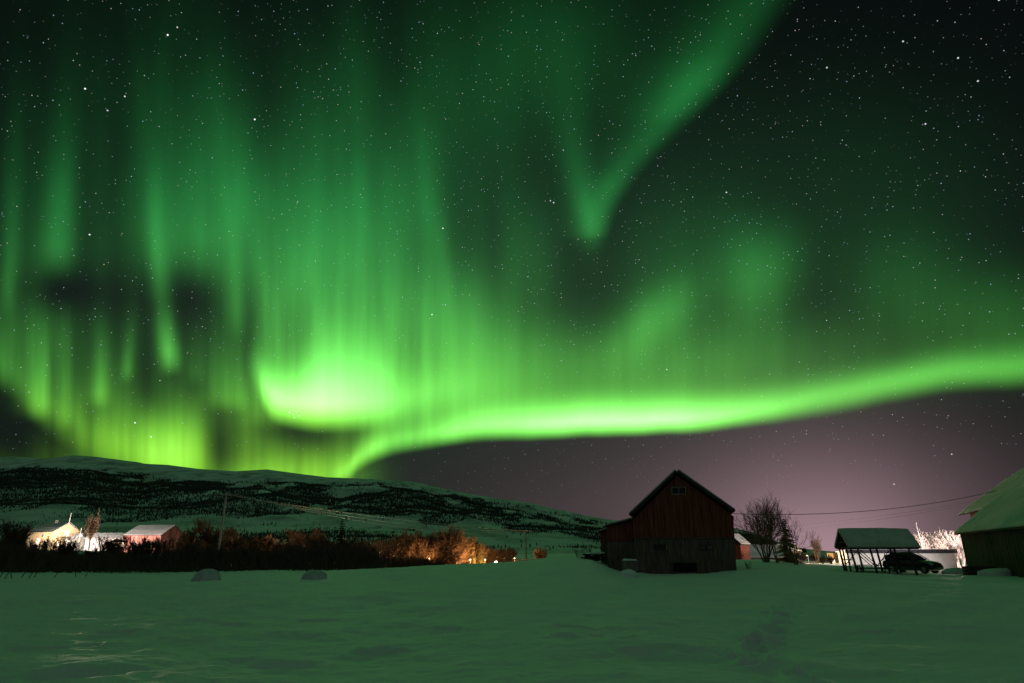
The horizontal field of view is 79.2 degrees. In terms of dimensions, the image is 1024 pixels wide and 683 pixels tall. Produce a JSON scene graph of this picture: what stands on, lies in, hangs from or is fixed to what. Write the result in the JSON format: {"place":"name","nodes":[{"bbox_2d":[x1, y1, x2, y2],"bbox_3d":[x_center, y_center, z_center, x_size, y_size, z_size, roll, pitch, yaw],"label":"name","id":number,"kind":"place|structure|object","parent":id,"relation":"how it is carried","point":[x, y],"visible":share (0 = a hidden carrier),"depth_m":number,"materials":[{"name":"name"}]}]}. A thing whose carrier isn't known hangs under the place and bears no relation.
{"place":"outdoors","nodes":[
{"label":"outdoors","id":0,"kind":"place"},
{"bbox_2d":[0,455,834,553],"bbox_3d":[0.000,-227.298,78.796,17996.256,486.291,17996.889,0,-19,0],"label":"snowy mountain","id":1,"kind":"structure","parent":0,"point":[490,539],"depth_m":1119.91,"materials":[{"name":"snow"}]},
{"bbox_2d":[26,520,81,545],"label":"farmhouse","id":2,"kind":"object","parent":1,"relation":"on","point":[51,530],"visible":0.49,"depth_m":195.65,"materials":[{"name":"brown wood"}]},
{"bbox_2d":[65,533,85,549],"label":"white annex","id":3,"kind":"object","parent":1,"relation":"on","point":[82,542],"visible":0.39,"depth_m":198.15,"materials":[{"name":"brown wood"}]},
{"bbox_2d":[0,465,806,552],"bbox_3d":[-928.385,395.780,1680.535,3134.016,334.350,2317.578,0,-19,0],"label":"mountain birch wood","id":4,"kind":"object","parent":1,"relation":"on","point":[49,480],"visible":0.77,"depth_m":1408.81,"materials":[{"name":"plant"}]},
{"bbox_2d":[0,554,1023,682],"bbox_3d":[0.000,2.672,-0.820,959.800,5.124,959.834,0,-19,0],"label":"snow field","id":5,"kind":"structure","parent":0,"point":[561,618],"depth_m":14.04,"materials":[{"name":"snow"}]},
{"bbox_2d":[0,518,21,550],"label":"bare tree","id":6,"kind":"object","parent":5,"relation":"on","point":[9,533],"visible":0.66,"depth_m":74.00,"materials":[{"name":"brown plant"}]},
{"bbox_2d":[14,523,36,549],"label":"bare tree","id":7,"kind":"object","parent":5,"relation":"on","point":[23,536],"visible":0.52,"depth_m":79.76,"materials":[{"name":"brown plant"}]},
{"bbox_2d":[40,536,51,551],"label":"bare tree","id":8,"kind":"object","parent":5,"relation":"on","point":[44,543],"visible":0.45,"depth_m":81.43,"materials":[{"name":"brown plant"}]},
{"bbox_2d":[46,539,60,566],"bbox_3d":[-48.018,22.504,65.259,2.624,3.437,1.720,53,-55,-67],"label":"bare tree","id":9,"kind":"object","parent":5,"relation":"on","point":[52,545],"visible":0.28,"depth_m":64.97,"materials":[{"name":"brown plant"}]},
{"bbox_2d":[56,535,78,557],"bbox_3d":[-46.937,22.325,65.076,1.839,3.677,2.806,-1,-19,4],"label":"bare tree","id":10,"kind":"object","parent":5,"relation":"on","point":[62,543],"visible":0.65,"depth_m":64.97,"materials":[{"name":"brown plant"}]},
{"bbox_2d":[67,535,84,554],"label":"bare tree","id":11,"kind":"object","parent":5,"relation":"on","point":[74,541],"visible":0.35,"depth_m":82.48,"materials":[{"name":"brown plant"}]},
{"bbox_2d":[82,509,100,548],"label":"birch tree","id":12,"kind":"object","parent":5,"relation":"on","point":[91,526],"visible":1,"depth_m":184.34,"materials":[{"name":"plant"}]},
{"bbox_2d":[82,543,108,557],"bbox_3d":[-42.292,21.813,62.496,2.255,2.954,1.478,11,-22,-30],"label":"bare tree","id":13,"kind":"object","parent":5,"relation":"on","point":[94,551],"visible":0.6,"depth_m":62.54,"materials":[{"name":"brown plant"}]},
{"bbox_2d":[84,533,124,550],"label":"white cottage","id":14,"kind":"structure","parent":5,"relation":"on","point":[110,535],"depth_m":192.52,"materials":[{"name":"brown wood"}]},
{"bbox_2d":[95,535,113,552],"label":"bare tree","id":15,"kind":"object","parent":5,"relation":"on","point":[101,539],"visible":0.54,"depth_m":85.99,"materials":[{"name":"brown plant"}]},
{"bbox_2d":[105,540,123,552],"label":"bare tree","id":16,"kind":"object","parent":5,"relation":"on","point":[109,546],"visible":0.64,"depth_m":85.98,"materials":[{"name":"brown plant"}]},
{"bbox_2d":[108,535,128,553],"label":"bare tree","id":17,"kind":"object","parent":5,"relation":"on","point":[117,547],"visible":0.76,"depth_m":85.83,"materials":[{"name":"brown plant"}]},
{"bbox_2d":[120,536,147,556],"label":"bare tree","id":18,"kind":"object","parent":5,"relation":"on","point":[128,548],"visible":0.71,"depth_m":71.22,"materials":[{"name":"brown plant"}]},
{"bbox_2d":[132,542,148,557],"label":"bare tree","id":19,"kind":"object","parent":5,"relation":"on","point":[136,551],"visible":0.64,"depth_m":70.85,"materials":[{"name":"brown plant"}]},
{"bbox_2d":[136,535,151,553],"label":"bare tree","id":20,"kind":"object","parent":5,"relation":"on","point":[145,542],"visible":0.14,"depth_m":80.02,"materials":[{"name":"brown plant"}]},
{"bbox_2d":[123,525,183,552],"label":"red farm barn","id":21,"kind":"structure","parent":5,"relation":"on","point":[167,532],"depth_m":194.24,"materials":[{"name":"brown wood"}]},
{"bbox_2d":[142,537,167,555],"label":"bare tree","id":22,"kind":"object","parent":5,"relation":"on","point":[149,546],"visible":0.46,"depth_m":73.78,"materials":[{"name":"brown plant"}]},
{"bbox_2d":[148,536,166,555],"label":"bare tree","id":23,"kind":"object","parent":5,"relation":"on","point":[158,546],"visible":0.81,"depth_m":66.56,"materials":[{"name":"brown plant"}]},
{"bbox_2d":[154,537,174,555],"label":"bare tree","id":24,"kind":"object","parent":5,"relation":"on","point":[165,546],"visible":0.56,"depth_m":70.84,"materials":[{"name":"brown plant"}]},
{"bbox_2d":[170,538,189,551],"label":"bare tree","id":25,"kind":"object","parent":5,"relation":"on","point":[179,544],"visible":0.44,"depth_m":95.89,"materials":[{"name":"brown plant"}]},
{"bbox_2d":[175,523,203,545],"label":"bare tree","id":26,"kind":"object","parent":5,"relation":"on","point":[192,535],"visible":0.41,"depth_m":112.49,"materials":[{"name":"brown plant"}]},
{"bbox_2d":[0,537,387,572],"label":"thicket","id":27,"kind":"object","parent":5,"relation":"on","point":[330,557],"visible":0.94,"depth_m":53.86,"materials":[{"name":"brown plant"}]},
{"bbox_2d":[191,569,220,581],"bbox_3d":[-17.555,13.540,35.528,1.656,0.945,1.157,0,-19,0],"label":"snow covered boulder","id":28,"kind":"object","parent":5,"relation":"on","point":[206,574],"visible":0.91,"depth_m":35.20,"materials":[{"name":"snow"}]},
{"bbox_2d":[192,517,228,548],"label":"bare tree","id":29,"kind":"object","parent":5,"relation":"on","point":[208,534],"visible":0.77,"depth_m":114.04,"materials":[{"name":"brown plant"}]},
{"bbox_2d":[216,494,235,549],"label":"utility pole","id":30,"kind":"object","parent":5,"relation":"on","point":[221,527],"visible":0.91,"depth_m":78.80,"materials":[{"name":"brown wood"}]},
{"bbox_2d":[217,493,509,529],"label":"power line","id":31,"kind":"object","parent":30,"relation":"attached to","point":[359,514],"visible":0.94,"depth_m":102.07,"materials":[{"name":"black metal"}]},
{"bbox_2d":[229,494,518,530],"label":"power line","id":32,"kind":"object","parent":30,"relation":"attached to","point":[386,521],"visible":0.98,"depth_m":107.97,"materials":[{"name":"black metal"}]},
{"bbox_2d":[236,494,528,532],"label":"power line","id":33,"kind":"object","parent":30,"relation":"attached to","point":[362,521],"visible":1,"depth_m":99.18,"materials":[{"name":"black metal"}]},
{"bbox_2d":[222,527,237,540],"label":"birch tree","id":34,"kind":"object","parent":5,"relation":"on","point":[232,533],"visible":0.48,"depth_m":123.25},
{"bbox_2d":[227,535,250,549],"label":"bare tree","id":35,"kind":"object","parent":5,"relation":"on","point":[243,543],"visible":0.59,"depth_m":87.47,"materials":[{"name":"brown plant"}]},
{"bbox_2d":[238,536,261,550],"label":"bare tree","id":36,"kind":"object","parent":5,"relation":"on","point":[254,543],"visible":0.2,"depth_m":96.26,"materials":[{"name":"brown plant"}]},
{"bbox_2d":[243,534,260,552],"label":"bare tree","id":37,"kind":"object","parent":5,"relation":"on","point":[251,539],"visible":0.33,"depth_m":93.80,"materials":[{"name":"brown plant"}]},
{"bbox_2d":[256,532,273,553],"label":"bare tree","id":38,"kind":"object","parent":5,"relation":"on","point":[269,541],"visible":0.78,"depth_m":94.75,"materials":[{"name":"brown plant"}]},
{"bbox_2d":[270,540,292,549],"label":"bare tree","id":39,"kind":"object","parent":5,"relation":"on","point":[274,545],"visible":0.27,"depth_m":97.60,"materials":[{"name":"brown plant"}]},
{"bbox_2d":[284,527,308,544],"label":"birch tree","id":40,"kind":"object","parent":5,"relation":"on","point":[294,534],"visible":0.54,"depth_m":133.49,"materials":[{"name":"plant"}]},
{"bbox_2d":[294,533,322,549],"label":"bare tree","id":41,"kind":"object","parent":5,"relation":"on","point":[301,541],"visible":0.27,"depth_m":96.79,"materials":[{"name":"brown plant"}]},
{"bbox_2d":[301,570,326,579],"bbox_3d":[-10.755,12.930,33.639,1.537,0.972,1.193,0,-19,0],"label":"snow covered boulder","id":42,"kind":"object","parent":5,"relation":"on","point":[314,575],"visible":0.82,"depth_m":33.36,"materials":[{"name":"snow"}]},
{"bbox_2d":[299,534,333,551],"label":"bare tree","id":43,"kind":"object","parent":5,"relation":"on","point":[307,540],"visible":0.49,"depth_m":91.07,"materials":[{"name":"brown plant"}]},
{"bbox_2d":[309,527,325,539],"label":"birch tree","id":44,"kind":"object","parent":5,"relation":"on","point":[315,531],"visible":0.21,"depth_m":134.17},
{"bbox_2d":[317,537,338,548],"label":"bare tree","id":45,"kind":"object","parent":5,"relation":"on","point":[325,543],"visible":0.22,"depth_m":91.28,"materials":[{"name":"brown plant"}]},
{"bbox_2d":[333,519,346,545],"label":"conifer","id":46,"kind":"object","parent":5,"relation":"on","point":[340,539],"visible":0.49,"depth_m":87.73,"materials":[{"name":"green plant"}]},
{"bbox_2d":[336,536,356,553],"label":"bare tree","id":47,"kind":"object","parent":5,"relation":"on","point":[345,542],"visible":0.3,"depth_m":84.19,"materials":[{"name":"brown plant"}]},
{"bbox_2d":[352,537,368,547],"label":"bare tree","id":48,"kind":"object","parent":5,"relation":"on","point":[361,543],"visible":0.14,"depth_m":95.34,"materials":[{"name":"brown plant"}]},
{"bbox_2d":[370,538,399,556],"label":"bare tree","id":49,"kind":"object","parent":5,"relation":"on","point":[382,545],"visible":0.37,"depth_m":133.34,"materials":[{"name":"plant"}]},
{"bbox_2d":[374,540,403,558],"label":"bare tree","id":50,"kind":"object","parent":5,"relation":"on","point":[396,550],"visible":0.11,"depth_m":141.07,"materials":[{"name":"plant"}]},
{"bbox_2d":[388,531,414,553],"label":"bare tree","id":51,"kind":"object","parent":5,"relation":"on","point":[397,539],"visible":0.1,"depth_m":167.30,"materials":[{"name":"plant"}]},
{"bbox_2d":[395,534,427,557],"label":"bare tree","id":52,"kind":"object","parent":5,"relation":"on","point":[404,542],"visible":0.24,"depth_m":159.71,"materials":[{"name":"plant"}]},
{"bbox_2d":[402,529,430,547],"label":"bare tree","id":53,"kind":"object","parent":5,"relation":"on","point":[417,532],"visible":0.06,"depth_m":160.63,"materials":[{"name":"plant"}]},
{"bbox_2d":[406,536,436,559],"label":"bare tree","id":54,"kind":"object","parent":5,"relation":"on","point":[420,547],"visible":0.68,"depth_m":149.22,"materials":[{"name":"plant"}]},
{"bbox_2d":[406,535,440,558],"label":"bare tree","id":55,"kind":"object","parent":5,"relation":"on","point":[429,545],"visible":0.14,"depth_m":156.19,"materials":[{"name":"plant"}]},
{"bbox_2d":[427,540,459,563],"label":"bare tree","id":56,"kind":"object","parent":5,"relation":"on","point":[450,554],"visible":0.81,"depth_m":148.79,"materials":[{"name":"plant"}]},
{"bbox_2d":[428,531,459,557],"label":"bare tree","id":57,"kind":"object","parent":5,"relation":"on","point":[442,539],"visible":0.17,"depth_m":158.00,"materials":[{"name":"plant"}]},
{"bbox_2d":[426,530,464,552],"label":"bare tree","id":58,"kind":"object","parent":5,"relation":"on","point":[439,540],"visible":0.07,"depth_m":159.83,"materials":[{"name":"plant"}]},
{"bbox_2d":[377,550,528,567],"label":"valley scrub","id":59,"kind":"object","parent":5,"relation":"on","point":[399,561],"visible":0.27,"depth_m":92.05,"materials":[{"name":"plant"}]},
{"bbox_2d":[434,524,471,560],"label":"bare tree","id":60,"kind":"object","parent":5,"relation":"on","point":[453,534],"visible":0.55,"depth_m":156.23,"materials":[{"name":"plant"}]},
{"bbox_2d":[456,538,478,563],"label":"bare tree","id":61,"kind":"object","parent":5,"relation":"on","point":[465,552],"visible":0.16,"depth_m":167.11,"materials":[{"name":"plant"}]},
{"bbox_2d":[457,536,478,563],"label":"bare tree","id":62,"kind":"object","parent":5,"relation":"on","point":[473,539],"visible":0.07,"depth_m":178.02,"materials":[{"name":"plant"}]},
{"bbox_2d":[469,541,477,563],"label":"conifer","id":63,"kind":"object","parent":5,"relation":"on","point":[473,559],"visible":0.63,"depth_m":170.75,"materials":[{"name":"green plant"}]},
{"bbox_2d":[465,538,485,563],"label":"bare tree","id":64,"kind":"object","parent":5,"relation":"on","point":[477,551],"visible":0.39,"depth_m":177.24,"materials":[{"name":"plant"}]},
{"bbox_2d":[472,543,488,563],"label":"bare tree","id":65,"kind":"object","parent":5,"relation":"on","point":[485,553],"visible":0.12,"depth_m":193.78,"materials":[{"name":"plant"}]},
{"bbox_2d":[477,546,484,563],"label":"conifer","id":66,"kind":"object","parent":5,"relation":"on","point":[481,556],"visible":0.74,"depth_m":173.56,"materials":[{"name":"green plant"}]},
{"bbox_2d":[482,547,501,562],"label":"bare tree","id":67,"kind":"object","parent":5,"relation":"on","point":[490,557],"visible":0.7,"depth_m":202.94,"materials":[{"name":"plant"}]},
{"bbox_2d":[494,548,507,561],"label":"bare tree","id":68,"kind":"object","parent":5,"relation":"on","point":[502,556],"visible":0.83,"depth_m":212.15,"materials":[{"name":"plant"}]},
{"bbox_2d":[506,547,518,560],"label":"bare tree","id":69,"kind":"object","parent":5,"relation":"on","point":[510,551],"visible":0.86,"depth_m":245.98,"materials":[{"name":"plant"}]},
{"bbox_2d":[532,547,546,558],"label":"bare tree","id":70,"kind":"object","parent":5,"relation":"on","point":[538,554],"visible":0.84,"depth_m":225.77,"materials":[{"name":"plant"}]},
{"bbox_2d":[580,552,606,560],"bbox_3d":[7.068,17.726,51.034,3.124,0.732,0.836,5,-19,-15],"label":"log pile","id":71,"kind":"object","parent":5,"relation":"on","point":[594,556],"visible":0.83,"depth_m":50.79,"materials":[{"name":"brown wood"}]},
{"bbox_2d":[598,528,607,564],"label":"shed","id":72,"kind":"structure","parent":5,"relation":"on","point":[603,541],"depth_m":53.75,"materials":[{"name":"brown wood"}]},
{"bbox_2d":[604,517,633,570],"bbox_3d":[9.583,17.635,52.879,2.310,4.718,7.500,-5,-19,14],"label":"lean to shed","id":73,"kind":"object","parent":5,"relation":"on","point":[620,540],"visible":0.68,"depth_m":49.86,"materials":[{"name":"brown wood"}]},
{"bbox_2d":[619,569,638,577],"bbox_3d":[7.763,15.492,41.205,1.287,0.655,1.121,0,-19,0],"label":"snow heap","id":74,"kind":"object","parent":5,"relation":"on","point":[630,573],"visible":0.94,"depth_m":40.82,"materials":[{"name":"snow"}]},
{"bbox_2d":[622,559,637,570],"bbox_3d":[8.433,15.953,44.219,0.940,0.830,0.800,4,-19,-11],"label":"crate","id":75,"kind":"object","parent":5,"relation":"on","point":[630,562],"visible":0.91,"depth_m":43.91,"materials":[{"name":"wood"}]},
{"bbox_2d":[629,469,736,573],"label":"barn","id":76,"kind":"structure","parent":5,"relation":"on","point":[683,522],"depth_m":47.82,"materials":[{"name":"brown wood"}]},
{"bbox_2d":[654,544,666,549],"bbox_3d":[11.480,15.895,47.828,1.060,0.415,0.120,-5,-19,14],"label":"window","id":77,"kind":"structure","parent":76,"relation":"in","point":[656,546],"depth_m":47.81,"materials":[{"name":"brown wood"}]},
{"bbox_2d":[672,487,685,494],"bbox_3d":[13.144,11.757,48.768,1.157,0.616,0.120,-5,-19,14],"label":"window","id":78,"kind":"structure","parent":76,"relation":"in","point":[675,490],"depth_m":48.74,"materials":[{"name":"black glass"}]},
{"bbox_2d":[734,533,750,559],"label":"red cottage","id":79,"kind":"structure","parent":5,"relation":"on","point":[742,550],"depth_m":85.74,"materials":[{"name":"paint"}]},
{"bbox_2d":[734,489,788,561],"bbox_3d":[26.453,19.429,64.874,6.477,7.574,7.755,-2,-19,7],"label":"bare tree","id":80,"kind":"object","parent":5,"relation":"on","point":[758,535],"visible":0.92,"depth_m":63.99,"materials":[{"name":"plant"}]},
{"bbox_2d":[747,495,780,562],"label":"bare tree","id":81,"kind":"object","parent":5,"relation":"on","point":[775,556],"visible":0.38,"depth_m":66.02,"materials":[{"name":"plant"}]},
{"bbox_2d":[749,544,783,559],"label":"long shed","id":82,"kind":"structure","parent":5,"relation":"on","point":[754,553],"depth_m":95.11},
{"bbox_2d":[775,521,805,563],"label":"conifer","id":83,"kind":"object","parent":5,"relation":"on","point":[785,550],"visible":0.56,"depth_m":71.61,"materials":[{"name":"green plant"}]},
{"bbox_2d":[772,506,815,564],"bbox_3d":[29.061,20.456,65.229,3.914,6.529,6.528,0,-19,0],"label":"bare tree","id":84,"kind":"object","parent":5,"relation":"on","point":[789,547],"visible":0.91,"depth_m":63.98,"materials":[{"name":"plant"}]},
{"bbox_2d":[797,552,806,561],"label":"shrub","id":85,"kind":"object","parent":5,"relation":"on","point":[802,555],"visible":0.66,"depth_m":88.81,"materials":[{"name":"green plant"}]},
{"bbox_2d":[805,552,816,560],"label":"shrub","id":86,"kind":"object","parent":5,"relation":"on","point":[812,557],"visible":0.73,"depth_m":89.50,"materials":[{"name":"green plant"}]},
{"bbox_2d":[809,530,822,563],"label":"bare tree","id":87,"kind":"object","parent":5,"relation":"on","point":[816,547],"visible":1,"depth_m":81.05,"materials":[{"name":"plant"}]},
{"bbox_2d":[826,552,838,562],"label":"ochre cabin","id":88,"kind":"object","parent":5,"relation":"on","point":[834,555],"visible":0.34,"depth_m":105.45,"materials":[{"name":"paint"}]},
{"bbox_2d":[835,550,847,562],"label":"white house","id":89,"kind":"structure","parent":5,"relation":"on","point":[842,556],"depth_m":102.40,"materials":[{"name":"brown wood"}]},
{"bbox_2d":[857,565,892,572],"bbox_3d":[31.190,19.729,53.565,2.950,0.768,1.920,-3,-19,10],"label":"picnic bench","id":90,"kind":"object","parent":5,"relation":"on","point":[884,568],"visible":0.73,"depth_m":53.07,"materials":[{"name":"brown wood"}]},
{"bbox_2d":[834,528,920,574],"bbox_3d":[31.647,18.215,53.735,5.670,3.905,3.740,-3,-19,10],"label":"carport","id":91,"kind":"object","parent":5,"relation":"on","point":[873,538],"visible":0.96,"depth_m":53.11,"materials":[{"name":"brown wood"}]},
{"bbox_2d":[845,549,957,568],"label":"garage","id":92,"kind":"structure","parent":5,"relation":"on","point":[946,558],"depth_m":80.04,"materials":[{"name":"white wood"}]},
{"bbox_2d":[882,552,943,573],"bbox_3d":[36.517,20.174,56.503,2.062,1.827,4.624,11,-21,-28],"label":"parked car","id":93,"kind":"object","parent":5,"relation":"on","point":[923,565],"visible":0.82,"depth_m":55.89,"materials":[{"name":"black paint"}]},
{"bbox_2d":[916,535,928,548],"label":"frosted tree","id":94,"kind":"object","parent":5,"relation":"on","point":[923,543],"visible":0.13,"depth_m":89.15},
{"bbox_2d":[913,529,935,548],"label":"frosted tree","id":95,"kind":"object","parent":5,"relation":"on","point":[929,540],"visible":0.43,"depth_m":89.43,"materials":[{"name":"plant"}]},
{"bbox_2d":[931,537,945,548],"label":"frosted tree","id":96,"kind":"object","parent":5,"relation":"on","point":[937,541],"visible":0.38,"depth_m":87.34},
{"bbox_2d":[930,532,951,548],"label":"frosted tree","id":97,"kind":"object","parent":5,"relation":"on","point":[939,538],"visible":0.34,"depth_m":88.19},
{"bbox_2d":[936,531,961,565],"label":"frosted tree","id":98,"kind":"object","parent":5,"relation":"on","point":[946,540],"visible":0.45,"depth_m":86.05,"materials":[{"name":"plant"}]},
{"bbox_2d":[941,567,962,574],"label":"snow bank","id":99,"kind":"structure","parent":5,"relation":"on","point":[955,571],"depth_m":53.88,"materials":[{"name":"snow"}]},
{"bbox_2d":[943,541,964,567],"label":"frosted tree","id":100,"kind":"object","parent":5,"relation":"on","point":[957,554],"visible":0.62,"depth_m":79.62,"materials":[{"name":"plant"}]},
{"bbox_2d":[952,536,965,565],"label":"frosted tree","id":101,"kind":"object","parent":5,"relation":"on","point":[958,548],"visible":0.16,"depth_m":87.71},
{"bbox_2d":[961,566,995,574],"bbox_3d":[35.340,17.364,46.892,2.090,0.630,0.800,-7,-20,19],"label":"timber stack","id":102,"kind":"object","parent":5,"relation":"on","point":[969,570],"visible":0.59,"depth_m":46.70,"materials":[{"name":"brown wood"}]},
{"bbox_2d":[954,487,1023,577],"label":"barn","id":103,"kind":"structure","parent":5,"relation":"on","point":[991,533],"depth_m":47.24,"materials":[{"name":"brown wood"}]},
{"bbox_2d":[959,468,1023,516],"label":"snowy roof","id":104,"kind":"structure","parent":103,"relation":"attached to","point":[1015,480],"depth_m":62.34,"materials":[{"name":"snow"}]},
{"bbox_2d":[977,568,1011,575],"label":"snow bank","id":105,"kind":"structure","parent":5,"relation":"on","point":[996,572],"depth_m":44.42,"materials":[{"name":"snow"}]},
{"bbox_2d":[0,0,1023,550],"label":"sky","id":106,"kind":"structure","parent":0,"point":[573,256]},
{"bbox_2d":[733,490,996,514],"bbox_3d":[31.732,13.908,53.890,29.648,2.664,0.044,6,-20,-17],"label":"power line","id":107,"kind":"object","parent":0,"point":[857,511],"visible":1,"depth_m":52.61,"materials":[{"name":"grey metal"}]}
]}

